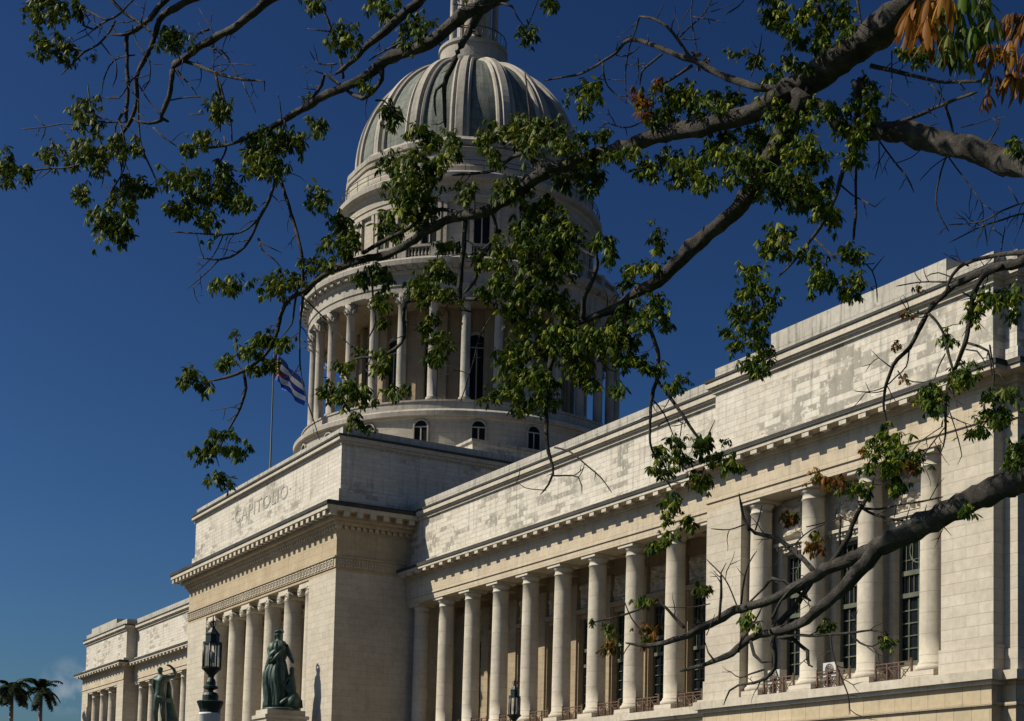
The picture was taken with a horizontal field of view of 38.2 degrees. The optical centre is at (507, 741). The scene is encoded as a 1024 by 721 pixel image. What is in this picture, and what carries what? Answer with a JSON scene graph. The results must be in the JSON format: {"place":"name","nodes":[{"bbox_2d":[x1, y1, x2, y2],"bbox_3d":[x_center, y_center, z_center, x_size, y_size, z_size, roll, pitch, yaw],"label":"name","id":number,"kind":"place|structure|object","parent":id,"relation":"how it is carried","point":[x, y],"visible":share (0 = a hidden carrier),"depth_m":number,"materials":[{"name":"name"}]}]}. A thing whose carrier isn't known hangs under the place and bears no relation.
{"place":"outdoors","nodes":[
{"label":"outdoors","id":0,"kind":"place"},
{"bbox_2d":[152,664,178,720],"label":"statue","id":1,"kind":"object","parent":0,"point":[160,679],"visible":1,"depth_m":150.44,"materials":[{"name":"green metal"}]},
{"bbox_2d":[0,0,1023,720],"label":"sky","id":2,"kind":"structure","parent":0,"point":[99,495],"materials":[{"name":"blue"}]},
{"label":"forecourt pavement","id":3,"kind":"structure","parent":0,"visible":0},
{"bbox_2d":[0,678,34,720],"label":"palm tree","id":4,"kind":"object","parent":3,"relation":"on","point":[10,691],"visible":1,"depth_m":204.40,"materials":[{"name":"green plant"}]},
{"bbox_2d":[20,678,62,720],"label":"palm tree","id":5,"kind":"object","parent":3,"relation":"on","point":[40,689],"visible":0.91,"depth_m":211.47,"materials":[{"name":"green plant"}]},
{"bbox_2d":[252,709,308,720],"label":"statue pedestal","id":6,"kind":"object","parent":3,"relation":"on","point":[275,715],"visible":1,"depth_m":123.43,"materials":[{"name":"stone"}]},
{"bbox_2d":[262,629,302,710],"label":"statue","id":7,"kind":"object","parent":6,"relation":"on","point":[279,686],"visible":0.99,"depth_m":124.30,"materials":[{"name":"green metal"}]},
{"bbox_2d":[507,679,520,720],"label":"street lamp","id":8,"kind":"object","parent":3,"relation":"on","point":[514,693],"visible":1,"depth_m":58.00,"materials":[{"name":"black metal"}]},
{"bbox_3d":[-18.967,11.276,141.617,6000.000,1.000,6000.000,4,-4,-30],"label":"ground","id":9,"kind":"structure","parent":0,"visible":0},
{"bbox_2d":[197,616,223,720],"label":"street lamp","id":10,"kind":"object","parent":9,"relation":"on","point":[210,704],"visible":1,"depth_m":33.92,"materials":[{"name":"black metal"}]},
{"bbox_2d":[74,0,1023,720],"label":"capitol building","id":11,"kind":"structure","parent":9,"relation":"on","point":[420,554],"depth_m":111.09,"materials":[{"name":"stone"}]},
{"bbox_2d":[269,347,274,467],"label":"flagpole","id":12,"kind":"object","parent":11,"relation":"on","point":[271,417],"visible":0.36,"depth_m":141.74,"materials":[{"name":"grey metal"}]},
{"bbox_2d":[274,354,305,404],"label":"flag","id":13,"kind":"object","parent":12,"relation":"attached to","point":[293,386],"visible":0.76,"depth_m":142.13,"materials":[{"name":"blue fabric"}]},
{"bbox_2d":[365,348,367,384],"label":"tall drum window","id":14,"kind":"structure","parent":11,"relation":"in","point":[366,354],"depth_m":147.56,"materials":[{"name":"glass"}]},
{"bbox_2d":[365,423,375,431],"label":"arched window","id":15,"kind":"structure","parent":11,"relation":"in","point":[369,425],"depth_m":137.29,"materials":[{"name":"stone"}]},
{"bbox_2d":[377,216,388,249],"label":"upper drum window","id":16,"kind":"structure","parent":11,"relation":"in","point":[384,246],"depth_m":143.42,"materials":[{"name":"glass"}]},
{"bbox_2d":[388,338,406,401],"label":"tall drum window","id":17,"kind":"structure","parent":11,"relation":"in","point":[392,375],"depth_m":144.02,"materials":[{"name":"glass"}]},
{"bbox_2d":[413,419,428,440],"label":"arched window","id":18,"kind":"structure","parent":11,"relation":"in","point":[420,426],"depth_m":135.49,"materials":[{"name":"glass"}]},
{"bbox_2d":[421,213,437,243],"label":"upper drum window","id":19,"kind":"structure","parent":11,"relation":"in","point":[432,237],"depth_m":141.02,"materials":[{"name":"glass"}]},
{"bbox_2d":[425,337,447,398],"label":"tall drum window","id":20,"kind":"structure","parent":11,"relation":"in","point":[426,337],"depth_m":142.06,"materials":[{"name":"glass"}]},
{"bbox_2d":[469,332,483,399],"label":"tall drum window","id":21,"kind":"structure","parent":11,"relation":"in","point":[476,375],"depth_m":141.75,"materials":[{"name":"glass"}]},
{"bbox_2d":[470,419,486,439],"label":"arched window","id":22,"kind":"structure","parent":11,"relation":"in","point":[478,428],"depth_m":135.26,"materials":[{"name":"glass"}]},
{"bbox_2d":[478,643,480,720],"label":"window","id":23,"kind":"structure","parent":11,"relation":"in","point":[480,643],"depth_m":125.25,"materials":[{"name":"black glass"}]},
{"bbox_2d":[473,205,490,243],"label":"upper drum window","id":24,"kind":"structure","parent":11,"relation":"in","point":[481,228],"depth_m":140.75,"materials":[{"name":"glass"}]},
{"bbox_2d":[504,338,523,401],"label":"tall drum window","id":25,"kind":"structure","parent":11,"relation":"in","point":[520,340],"depth_m":143.28,"materials":[{"name":"glass"}]},
{"bbox_2d":[525,218,537,241],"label":"upper drum window","id":26,"kind":"structure","parent":11,"relation":"in","point":[525,218],"depth_m":142.58,"materials":[{"name":"glass"}]},
{"bbox_2d":[526,425,541,449],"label":"arched window","id":27,"kind":"structure","parent":11,"relation":"in","point":[533,433],"depth_m":136.69,"materials":[{"name":"glass"}]},
{"bbox_2d":[551,628,552,698],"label":"window","id":28,"kind":"structure","parent":11,"relation":"in","point":[552,628],"depth_m":115.04,"materials":[{"name":"black glass"}]},
{"bbox_2d":[563,373,566,411],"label":"tall drum window","id":29,"kind":"structure","parent":11,"relation":"in","point":[564,408],"depth_m":148.23,"materials":[{"name":"glass"}]},
{"bbox_2d":[582,620,587,709],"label":"window","id":30,"kind":"structure","parent":11,"relation":"in","point":[585,621],"depth_m":111.04,"materials":[{"name":"black glass"}]},
{"bbox_2d":[589,250,591,268],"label":"upper drum window","id":31,"kind":"structure","parent":11,"relation":"in","point":[590,258],"depth_m":150.87,"materials":[{"name":"glass"}]},
{"bbox_2d":[616,612,624,709],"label":"window","id":32,"kind":"structure","parent":11,"relation":"in","point":[621,620],"depth_m":107.00,"materials":[{"name":"black glass"}]},
{"bbox_2d":[652,603,664,707],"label":"window","id":33,"kind":"structure","parent":11,"relation":"in","point":[659,611],"depth_m":102.97,"materials":[{"name":"black glass"}]},
{"bbox_2d":[692,595,705,701],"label":"window","id":34,"kind":"structure","parent":11,"relation":"in","point":[698,651],"depth_m":99.05,"materials":[{"name":"black glass"}]},
{"bbox_2d":[768,669,786,693],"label":"air conditioner","id":35,"kind":"object","parent":11,"relation":"on","point":[781,672],"visible":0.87,"depth_m":82.68,"materials":[{"name":"white paint"}]},
{"bbox_2d":[787,556,800,680],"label":"window","id":36,"kind":"structure","parent":11,"relation":"in","point":[794,563],"depth_m":84.19,"materials":[{"name":"glass"}]},
{"bbox_2d":[823,662,842,687],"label":"air conditioner","id":37,"kind":"object","parent":11,"relation":"on","point":[829,666],"visible":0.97,"depth_m":78.79,"materials":[{"name":"white paint"}]},
{"bbox_2d":[840,541,857,673],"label":"window","id":38,"kind":"structure","parent":11,"relation":"in","point":[848,644],"depth_m":80.24,"materials":[{"name":"glass"}]},
{"bbox_2d":[899,541,919,666],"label":"window","id":39,"kind":"structure","parent":11,"relation":"in","point":[909,577],"depth_m":76.39,"materials":[{"name":"glass"}]},
{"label":"park lawn","id":40,"kind":"structure","parent":0,"visible":0},
{"bbox_2d":[0,0,1023,719],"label":"ceiba tree","id":41,"kind":"object","parent":40,"relation":"on","point":[786,106],"visible":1,"depth_m":16.91,"materials":[{"name":"green plant"}]}
]}

